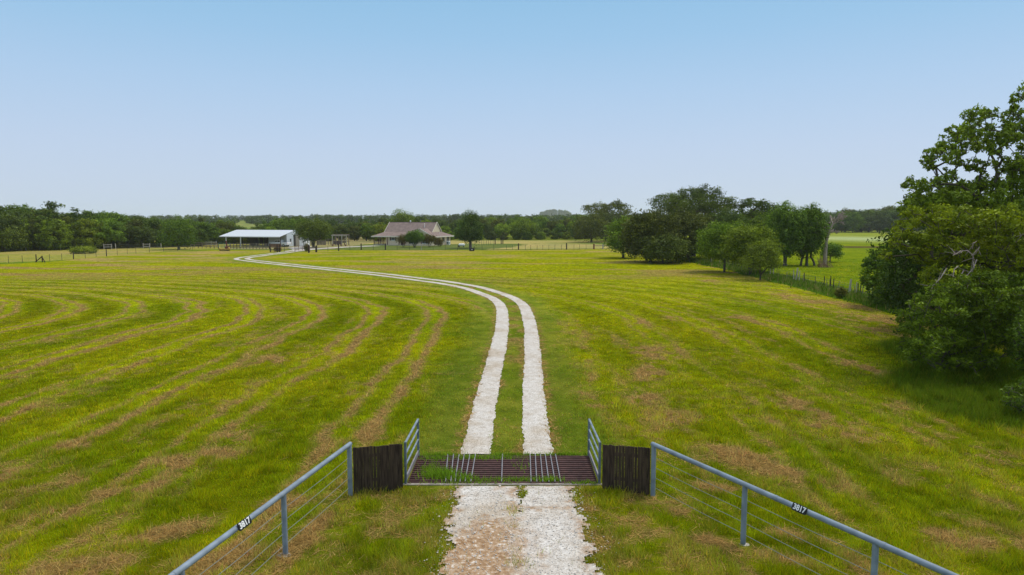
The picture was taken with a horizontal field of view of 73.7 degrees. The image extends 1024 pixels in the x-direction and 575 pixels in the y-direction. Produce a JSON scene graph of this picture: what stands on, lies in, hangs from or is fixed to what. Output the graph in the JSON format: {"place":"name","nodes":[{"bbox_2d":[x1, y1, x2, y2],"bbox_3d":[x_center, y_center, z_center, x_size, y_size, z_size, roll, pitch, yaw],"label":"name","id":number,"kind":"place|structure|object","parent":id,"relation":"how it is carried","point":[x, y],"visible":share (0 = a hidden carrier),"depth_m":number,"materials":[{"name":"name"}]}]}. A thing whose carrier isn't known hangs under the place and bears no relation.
{"place":"outdoors","nodes":[
{"label":"outdoors","id":0,"kind":"place"},
{"bbox_2d":[234,251,553,453],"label":"gravel track","id":1,"kind":"structure","parent":0,"point":[485,401],"depth_m":29.02,"materials":[{"name":"white gravel"}]},
{"bbox_2d":[371,220,452,245],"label":"house","id":2,"kind":"structure","parent":0,"point":[392,231],"depth_m":196.49,"materials":[{"name":"grey brick"}]},
{"bbox_2d":[0,216,1023,574],"bbox_3d":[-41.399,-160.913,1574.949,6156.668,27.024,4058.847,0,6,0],"label":"ground","id":3,"kind":"structure","parent":0,"point":[856,246],"depth_m":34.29,"materials":[{"name":"green plant"}]},
{"bbox_2d":[0,214,32,249],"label":"oak tree","id":4,"kind":"object","parent":3,"relation":"on","point":[7,221],"visible":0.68,"depth_m":155.57,"materials":[{"name":"green plant"}]},
{"bbox_2d":[0,223,33,251],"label":"pale tree","id":5,"kind":"object","parent":3,"relation":"on","point":[13,241],"visible":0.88,"depth_m":154.62,"materials":[{"name":"green plant"}]},
{"bbox_2d":[0,218,34,250],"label":"oak tree","id":6,"kind":"object","parent":3,"relation":"on","point":[23,246],"visible":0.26,"depth_m":159.53,"materials":[{"name":"green plant"}]},
{"bbox_2d":[4,207,34,221],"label":"oak tree","id":7,"kind":"object","parent":3,"relation":"on","point":[28,215],"visible":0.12,"depth_m":166.31,"materials":[{"name":"green plant"}]},
{"bbox_2d":[0,203,58,214],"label":"oak tree","id":8,"kind":"object","parent":3,"relation":"on","point":[26,208],"visible":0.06,"depth_m":175.56,"materials":[{"name":"green plant"}]},
{"bbox_2d":[26,219,55,249],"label":"oak tree","id":9,"kind":"object","parent":3,"relation":"on","point":[32,224],"visible":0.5,"depth_m":160.16,"materials":[{"name":"green plant"}]},
{"bbox_2d":[32,218,73,249],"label":"oak tree","id":10,"kind":"object","parent":3,"relation":"on","point":[46,228],"visible":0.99,"depth_m":161.15,"materials":[{"name":"green plant"}]},
{"bbox_2d":[30,201,92,248],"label":"oak tree","id":11,"kind":"object","parent":3,"relation":"on","point":[50,211],"visible":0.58,"depth_m":164.73,"materials":[{"name":"green plant"}]},
{"bbox_2d":[55,216,86,249],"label":"oak tree","id":12,"kind":"object","parent":3,"relation":"on","point":[66,219],"visible":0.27,"depth_m":165.61,"materials":[{"name":"green plant"}]},
{"bbox_2d":[66,245,97,253],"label":"round bush","id":13,"kind":"object","parent":3,"relation":"on","point":[85,250],"visible":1,"depth_m":144.42,"materials":[{"name":"green plant"}]},
{"bbox_2d":[66,218,104,247],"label":"oak tree","id":14,"kind":"object","parent":3,"relation":"on","point":[86,224],"visible":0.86,"depth_m":166.23,"materials":[{"name":"green plant"}]},
{"bbox_2d":[75,209,113,219],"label":"oak tree","id":15,"kind":"object","parent":3,"relation":"on","point":[86,213],"visible":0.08,"depth_m":183.64,"materials":[{"name":"green plant"}]},
{"bbox_2d":[2,245,192,262],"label":"wire fence","id":16,"kind":"object","parent":3,"relation":"on","point":[84,253],"visible":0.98,"depth_m":123.74,"materials":[{"name":"brown metal"}]},
{"bbox_2d":[87,216,127,248],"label":"oak tree","id":17,"kind":"object","parent":3,"relation":"on","point":[109,227],"visible":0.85,"depth_m":169.50,"materials":[{"name":"green plant"}]},
{"bbox_2d":[90,210,133,231],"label":"oak tree","id":18,"kind":"object","parent":3,"relation":"on","point":[122,218],"visible":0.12,"depth_m":178.15,"materials":[{"name":"green plant"}]},
{"bbox_2d":[118,225,134,247],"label":"oak tree","id":19,"kind":"object","parent":3,"relation":"on","point":[127,243],"visible":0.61,"depth_m":174.32,"materials":[{"name":"green plant"}]},
{"bbox_2d":[126,218,143,227],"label":"oak tree","id":20,"kind":"object","parent":3,"relation":"on","point":[135,223],"visible":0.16,"depth_m":182.12,"materials":[{"name":"green plant"}]},
{"bbox_2d":[128,226,157,247],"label":"oak tree","id":21,"kind":"object","parent":3,"relation":"on","point":[143,235],"visible":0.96,"depth_m":175.18,"materials":[{"name":"green plant"}]},
{"bbox_2d":[131,216,163,235],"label":"oak tree","id":22,"kind":"object","parent":3,"relation":"on","point":[149,223],"visible":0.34,"depth_m":184.38,"materials":[{"name":"green plant"}]},
{"bbox_2d":[154,214,201,249],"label":"pale tree","id":23,"kind":"object","parent":3,"relation":"on","point":[175,228],"visible":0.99,"depth_m":163.69,"materials":[{"name":"green plant"}]},
{"bbox_2d":[191,229,208,245],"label":"oak tree","id":24,"kind":"object","parent":3,"relation":"on","point":[202,234],"visible":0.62,"depth_m":185.06,"materials":[{"name":"green plant"}]},
{"bbox_2d":[193,221,220,239],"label":"oak tree","id":25,"kind":"object","parent":3,"relation":"on","point":[211,229],"visible":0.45,"depth_m":195.63,"materials":[{"name":"green plant"}]},
{"bbox_2d":[215,229,231,243],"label":"oak tree","id":26,"kind":"object","parent":3,"relation":"on","point":[221,239],"visible":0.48,"depth_m":206.04,"materials":[{"name":"green plant"}]},
{"bbox_2d":[215,222,234,230],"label":"oak tree","id":27,"kind":"object","parent":3,"relation":"on","point":[227,226],"visible":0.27,"depth_m":220.12,"materials":[{"name":"green plant"}]},
{"bbox_2d":[228,229,249,243],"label":"oak tree","id":28,"kind":"object","parent":3,"relation":"on","point":[246,240],"visible":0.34,"depth_m":206.40,"materials":[{"name":"green plant"}]},
{"bbox_2d":[230,243,269,248],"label":"plank fence","id":29,"kind":"object","parent":3,"relation":"on","point":[243,247],"visible":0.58,"depth_m":168.53,"materials":[{"name":"grey wood"}]},
{"bbox_2d":[219,230,300,246],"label":"barn","id":30,"kind":"structure","parent":3,"relation":"on","point":[269,236],"depth_m":186.26,"materials":[{"name":"white metal"}]},
{"bbox_2d":[168,442,352,574],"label":"pipe fence","id":31,"kind":"object","parent":3,"relation":"on","point":[195,558],"visible":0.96,"depth_m":14.22,"materials":[{"name":"metal"}]},
{"bbox_2d":[237,516,251,530],"bbox_3d":[-4.995,4.403,12.751,0.014,0.155,0.400,-24,0,13],"label":"number plate","id":32,"kind":"object","parent":31,"relation":"attached to","point":[245,522],"visible":1,"depth_m":12.74,"materials":[{"name":"black"}]},
{"bbox_2d":[272,219,287,229],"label":"oak tree","id":33,"kind":"object","parent":3,"relation":"on","point":[277,224],"visible":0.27,"depth_m":235.19,"materials":[{"name":"green plant"}]},
{"bbox_2d":[268,240,291,246],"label":"pickup truck","id":34,"kind":"object","parent":3,"relation":"on","point":[283,243],"visible":0.73,"depth_m":182.74,"materials":[{"name":"white paint"}]},
{"bbox_2d":[287,218,305,229],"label":"oak tree","id":35,"kind":"object","parent":3,"relation":"on","point":[293,223],"visible":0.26,"depth_m":222.52,"materials":[{"name":"green plant"}]},
{"bbox_2d":[291,216,334,246],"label":"yard tree","id":36,"kind":"object","parent":3,"relation":"on","point":[312,231],"visible":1,"depth_m":172.18,"materials":[{"name":"green plant"}]},
{"bbox_2d":[331,234,349,244],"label":"pergola","id":37,"kind":"object","parent":3,"relation":"on","point":[335,242],"visible":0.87,"depth_m":193.75,"materials":[{"name":"brown wood"}]},
{"bbox_2d":[333,223,348,240],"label":"oak tree","id":38,"kind":"object","parent":3,"relation":"on","point":[338,229],"visible":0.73,"depth_m":233.27,"materials":[{"name":"green plant"}]},
{"bbox_2d":[347,226,360,240],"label":"oak tree","id":39,"kind":"object","parent":3,"relation":"on","point":[355,236],"visible":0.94,"depth_m":234.53,"materials":[{"name":"green plant"}]},
{"bbox_2d":[359,223,374,240],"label":"oak tree","id":40,"kind":"object","parent":3,"relation":"on","point":[364,228],"visible":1,"depth_m":234.75,"materials":[{"name":"green plant"}]},
{"bbox_2d":[366,224,385,240],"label":"oak tree","id":41,"kind":"object","parent":3,"relation":"on","point":[375,238],"visible":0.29,"depth_m":234.86,"materials":[{"name":"green plant"}]},
{"bbox_2d":[353,444,402,493],"bbox_3d":[-3.459,4.679,17.639,1.251,1.245,0.062,-1,6,-15],"label":"board panel","id":42,"kind":"object","parent":3,"relation":"on","point":[390,474],"visible":0.98,"depth_m":17.61,"materials":[{"name":"brown wood"}]},
{"bbox_2d":[375,222,385,238],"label":"bright tree","id":43,"kind":"object","parent":3,"relation":"on","point":[379,229],"visible":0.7,"depth_m":220.73,"materials":[{"name":"green plant"}]},
{"bbox_2d":[388,206,414,223],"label":"tall leafy tree","id":44,"kind":"object","parent":3,"relation":"on","point":[401,217],"visible":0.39,"depth_m":223.48,"materials":[{"name":"green plant"}]},
{"bbox_2d":[404,229,424,247],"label":"crape myrtle","id":45,"kind":"object","parent":3,"relation":"on","point":[413,237],"visible":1,"depth_m":177.46,"materials":[{"name":"green plant"}]},
{"bbox_2d":[421,234,436,245],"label":"crape myrtle","id":46,"kind":"object","parent":3,"relation":"on","point":[429,238],"visible":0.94,"depth_m":180.75,"materials":[{"name":"plant"}]},
{"bbox_2d":[316,243,594,250],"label":"wire fence","id":47,"kind":"object","parent":3,"relation":"on","point":[421,247],"visible":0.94,"depth_m":162.95,"materials":[{"name":"brown metal"}]},
{"bbox_2d":[454,209,484,247],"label":"conical tree","id":48,"kind":"object","parent":3,"relation":"on","point":[471,228],"visible":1,"depth_m":171.10,"materials":[{"name":"green plant"}]},
{"bbox_2d":[482,221,494,236],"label":"oak tree","id":49,"kind":"object","parent":3,"relation":"on","point":[487,227],"visible":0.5,"depth_m":255.94,"materials":[{"name":"green plant"}]},
{"bbox_2d":[485,231,498,239],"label":"oak tree","id":50,"kind":"object","parent":3,"relation":"on","point":[491,235],"visible":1,"depth_m":247.30,"materials":[{"name":"green plant"}]},
{"bbox_2d":[491,218,504,237],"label":"oak tree","id":51,"kind":"object","parent":3,"relation":"on","point":[498,221],"visible":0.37,"depth_m":271.60,"materials":[{"name":"green plant"}]},
{"bbox_2d":[403,454,601,484],"bbox_3d":[-0.250,5.383,19.332,5.300,0.634,2.370,0,6,0],"label":"cattle guard","id":52,"kind":"object","parent":3,"relation":"on","point":[574,468],"visible":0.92,"depth_m":19.21,"materials":[{"name":"metal"}]},
{"bbox_2d":[404,419,419,483],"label":"guard wing","id":53,"kind":"structure","parent":52,"relation":"attached to","point":[406,473],"depth_m":18.91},
{"bbox_2d":[415,449,597,484],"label":"weeds","id":54,"kind":"object","parent":52,"relation":"on","point":[441,474],"visible":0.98,"depth_m":18.77,"materials":[{"name":"green plant"}]},
{"bbox_2d":[588,419,600,483],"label":"guard wing","id":55,"kind":"structure","parent":52,"relation":"on","point":[598,471],"depth_m":18.90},
{"bbox_2d":[494,224,510,238],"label":"oak tree","id":56,"kind":"object","parent":3,"relation":"on","point":[500,229],"visible":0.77,"depth_m":251.24,"materials":[{"name":"green plant"}]},
{"bbox_2d":[0,258,1023,574],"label":"hay litter","id":57,"kind":"object","parent":3,"relation":"on","point":[370,432],"visible":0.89,"depth_m":20.54,"materials":[{"name":"brown plant"}]},
{"bbox_2d":[422,485,616,574],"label":"gravel apron","id":58,"kind":"object","parent":3,"relation":"on","point":[564,559],"visible":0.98,"depth_m":15.22,"materials":[{"name":"white gravel"}]},
{"bbox_2d":[512,217,541,238],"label":"pale topped tree","id":59,"kind":"object","parent":3,"relation":"on","point":[523,226],"visible":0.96,"depth_m":249.27,"materials":[{"name":"green plant"}]},
{"bbox_2d":[531,215,549,225],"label":"oak tree","id":60,"kind":"object","parent":3,"relation":"on","point":[539,219],"visible":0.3,"depth_m":291.34,"materials":[{"name":"green plant"}]},
{"bbox_2d":[546,221,563,233],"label":"oak tree","id":61,"kind":"object","parent":3,"relation":"on","point":[551,225],"visible":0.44,"depth_m":276.14,"materials":[{"name":"green plant"}]},
{"bbox_2d":[539,209,571,215],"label":"wood","id":62,"kind":"object","parent":3,"relation":"on","point":[554,212],"visible":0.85,"depth_m":2859.22,"materials":[{"name":"green plant"}]},
{"bbox_2d":[552,223,566,238],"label":"oak tree","id":63,"kind":"object","parent":3,"relation":"on","point":[559,227],"visible":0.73,"depth_m":259.91,"materials":[{"name":"green plant"}]},
{"bbox_2d":[120,213,1008,224],"bbox_3d":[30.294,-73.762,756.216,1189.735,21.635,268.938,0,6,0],"label":"distant wood","id":64,"kind":"object","parent":3,"relation":"on","point":[340,218],"visible":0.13,"depth_m":694.47,"materials":[{"name":"green plant"}]},
{"bbox_2d":[566,220,578,238],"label":"oak tree","id":65,"kind":"object","parent":3,"relation":"on","point":[570,230],"visible":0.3,"depth_m":257.90,"materials":[{"name":"green plant"}]},
{"bbox_2d":[570,210,611,241],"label":"brown leaved oak","id":66,"kind":"object","parent":3,"relation":"on","point":[585,229],"visible":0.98,"depth_m":218.37,"materials":[{"name":"grey plant"}]},
{"bbox_2d":[580,198,631,240],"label":"open oak","id":67,"kind":"object","parent":3,"relation":"on","point":[615,204],"visible":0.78,"depth_m":237.73,"materials":[{"name":"green plant"}]},
{"bbox_2d":[598,209,631,239],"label":"brown leaved oak","id":68,"kind":"object","parent":3,"relation":"on","point":[605,216],"visible":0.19,"depth_m":227.82,"materials":[{"name":"grey plant"}]},
{"bbox_2d":[601,213,632,257],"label":"leafy oak","id":69,"kind":"object","parent":3,"relation":"on","point":[614,243],"visible":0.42,"depth_m":126.48,"materials":[{"name":"green plant"}]},
{"bbox_2d":[602,444,650,494],"bbox_3d":[2.944,4.683,17.609,1.216,1.243,0.062,1,6,14],"label":"board panel","id":70,"kind":"object","parent":3,"relation":"on","point":[631,476],"visible":0.94,"depth_m":17.57,"materials":[{"name":"brown wood"}]},
{"bbox_2d":[617,206,685,261],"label":"thicket oak","id":71,"kind":"object","parent":3,"relation":"on","point":[644,224],"visible":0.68,"depth_m":112.96,"materials":[{"name":"green plant"}]},
{"bbox_2d":[637,232,694,263],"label":"thicket oak","id":72,"kind":"object","parent":3,"relation":"on","point":[675,247],"visible":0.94,"depth_m":109.62,"materials":[{"name":"green plant"}]},
{"bbox_2d":[645,183,740,255],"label":"spreading oak","id":73,"kind":"object","parent":3,"relation":"on","point":[698,196],"visible":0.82,"depth_m":129.80,"materials":[{"name":"green plant"}]},
{"bbox_2d":[669,205,718,260],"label":"thicket oak","id":74,"kind":"object","parent":3,"relation":"on","point":[691,223],"visible":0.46,"depth_m":115.49,"materials":[{"name":"green plant"}]},
{"bbox_2d":[693,219,748,271],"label":"tree","id":75,"kind":"object","parent":3,"relation":"on","point":[711,240],"visible":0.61,"depth_m":91.65,"materials":[{"name":"green plant"}]},
{"bbox_2d":[705,204,748,226],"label":"thicket oak","id":76,"kind":"object","parent":3,"relation":"on","point":[723,216],"visible":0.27,"depth_m":123.77,"materials":[{"name":"green plant"}]},
{"bbox_2d":[717,219,784,274],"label":"tree","id":77,"kind":"object","parent":3,"relation":"on","point":[749,235],"visible":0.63,"depth_m":86.40,"materials":[{"name":"green plant"}]},
{"bbox_2d":[734,212,771,228],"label":"tree","id":78,"kind":"object","parent":3,"relation":"on","point":[752,221],"visible":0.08,"depth_m":112.32,"materials":[{"name":"green plant"}]},
{"bbox_2d":[730,197,778,219],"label":"open oak","id":79,"kind":"object","parent":3,"relation":"on","point":[762,204],"visible":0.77,"depth_m":127.65,"materials":[{"name":"green plant"}]},
{"bbox_2d":[737,240,783,279],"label":"tree","id":80,"kind":"object","parent":3,"relation":"on","point":[768,257],"visible":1,"depth_m":79.79,"materials":[{"name":"green plant"}]},
{"bbox_2d":[705,258,872,295],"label":"wire fence","id":81,"kind":"object","parent":3,"relation":"on","point":[804,276],"visible":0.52,"depth_m":68.77,"materials":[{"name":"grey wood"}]},
{"bbox_2d":[763,200,814,265],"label":"tree","id":82,"kind":"object","parent":3,"relation":"on","point":[783,222],"visible":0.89,"depth_m":104.18,"materials":[{"name":"green plant"}]},
{"bbox_2d":[650,442,958,574],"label":"pipe fence","id":83,"kind":"object","parent":3,"relation":"on","point":[873,541],"visible":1,"depth_m":13.88,"materials":[{"name":"metal"}]},
{"bbox_2d":[791,502,807,514],"bbox_3d":[5.641,4.340,13.399,0.013,0.155,0.340,24,-7,-28],"label":"number plate","id":84,"kind":"object","parent":83,"relation":"attached to","point":[798,508],"visible":1,"depth_m":13.39,"materials":[{"name":"black"}]},
{"bbox_2d":[682,256,936,317],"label":"tall weeds","id":85,"kind":"object","parent":3,"relation":"on","point":[783,278],"visible":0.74,"depth_m":74.21,"materials":[{"name":"green plant"}]},
{"bbox_2d":[790,202,833,265],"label":"tree","id":86,"kind":"object","parent":3,"relation":"on","point":[818,234],"visible":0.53,"depth_m":104.53,"materials":[{"name":"green plant"}]},
{"bbox_2d":[816,255,833,267],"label":"brush pile","id":87,"kind":"object","parent":3,"relation":"on","point":[819,264],"visible":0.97,"depth_m":102.36,"materials":[{"name":"grey wood"}]},
{"bbox_2d":[818,242,844,261],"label":"round bush","id":88,"kind":"object","parent":3,"relation":"on","point":[834,249],"visible":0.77,"depth_m":114.33,"materials":[{"name":"green plant"}]},
{"bbox_2d":[822,211,846,264],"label":"dead tree","id":89,"kind":"object","parent":3,"relation":"on","point":[840,216],"visible":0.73,"depth_m":107.01,"materials":[{"name":"grey wood"}]},
{"bbox_2d":[827,214,843,231],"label":"oak tree","id":90,"kind":"object","parent":3,"relation":"on","point":[836,225],"visible":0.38,"depth_m":400.93,"materials":[{"name":"green plant"}]},
{"bbox_2d":[834,286,848,298],"bbox_3d":[29.679,0.461,61.523,1.249,1.162,1.073,3,6,29],"label":"bush","id":91,"kind":"object","parent":3,"relation":"on","point":[839,292],"visible":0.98,"depth_m":61.33,"materials":[{"name":"green plant"}]},
{"bbox_2d":[841,212,865,232],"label":"oak tree","id":92,"kind":"object","parent":3,"relation":"on","point":[854,217],"visible":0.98,"depth_m":396.31,"materials":[{"name":"green plant"}]},
{"bbox_2d":[860,214,880,231],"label":"oak tree","id":93,"kind":"object","parent":3,"relation":"on","point":[868,225],"visible":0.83,"depth_m":400.33,"materials":[{"name":"green plant"}]},
{"bbox_2d":[870,211,891,231],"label":"oak tree","id":94,"kind":"object","parent":3,"relation":"on","point":[880,216],"visible":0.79,"depth_m":399.65,"materials":[{"name":"green plant"}]},
{"bbox_2d":[881,209,902,229],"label":"oak tree","id":95,"kind":"object","parent":3,"relation":"on","point":[893,214],"visible":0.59,"depth_m":399.98,"materials":[{"name":"green plant"}]},
{"bbox_2d":[858,239,934,306],"bbox_3d":[31.960,-0.949,55.689,6.712,6.183,9.283,3,6,28],"label":"dark bush","id":96,"kind":"object","parent":3,"relation":"on","point":[870,265],"visible":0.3,"depth_m":54.68,"materials":[{"name":"green plant"}]},
{"bbox_2d":[866,206,1007,330],"bbox_3d":[27.423,-1.521,43.104,9.695,8.639,7.961,0,6,0],"label":"dark oak","id":97,"kind":"object","parent":3,"relation":"on","point":[899,283],"visible":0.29,"depth_m":43.09,"materials":[{"name":"green plant"}]},
{"bbox_2d":[876,202,1023,307],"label":"yellow green oak","id":98,"kind":"object","parent":3,"relation":"on","point":[997,240],"visible":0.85,"depth_m":31.69,"materials":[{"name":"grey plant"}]},
{"bbox_2d":[921,232,1022,296],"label":"dead limbs","id":99,"kind":"object","parent":98,"relation":"attached to","point":[974,253],"visible":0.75,"depth_m":30.47,"materials":[{"name":"grey wood"}]},
{"bbox_2d":[892,268,1023,375],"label":"broad shrub","id":100,"kind":"object","parent":3,"relation":"on","point":[1003,308],"visible":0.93,"depth_m":29.66,"materials":[{"name":"green plant"}]},
{"bbox_2d":[895,80,1023,266],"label":"tall oak","id":101,"kind":"object","parent":3,"relation":"on","point":[959,193],"visible":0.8,"depth_m":36.78,"materials":[{"name":"green plant"}]},
{"bbox_2d":[920,193,1023,316],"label":"dark oak","id":102,"kind":"object","parent":3,"relation":"on","point":[957,265],"depth_m":48.23,"materials":[{"name":"green plant"}]},
{"bbox_2d":[998,375,1023,412],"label":"bush","id":103,"kind":"object","parent":3,"relation":"on","point":[1017,401],"visible":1,"depth_m":24.32,"materials":[{"name":"green plant"}]},
{"bbox_2d":[1006,313,1023,369],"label":"hanging oak","id":104,"kind":"object","parent":3,"relation":"on","point":[1018,344],"visible":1,"depth_m":27.79,"materials":[{"name":"green plant"}]},
{"bbox_2d":[0,0,1023,219],"label":"sky","id":105,"kind":"structure","parent":0,"point":[145,108],"materials":[{"name":"blue"}]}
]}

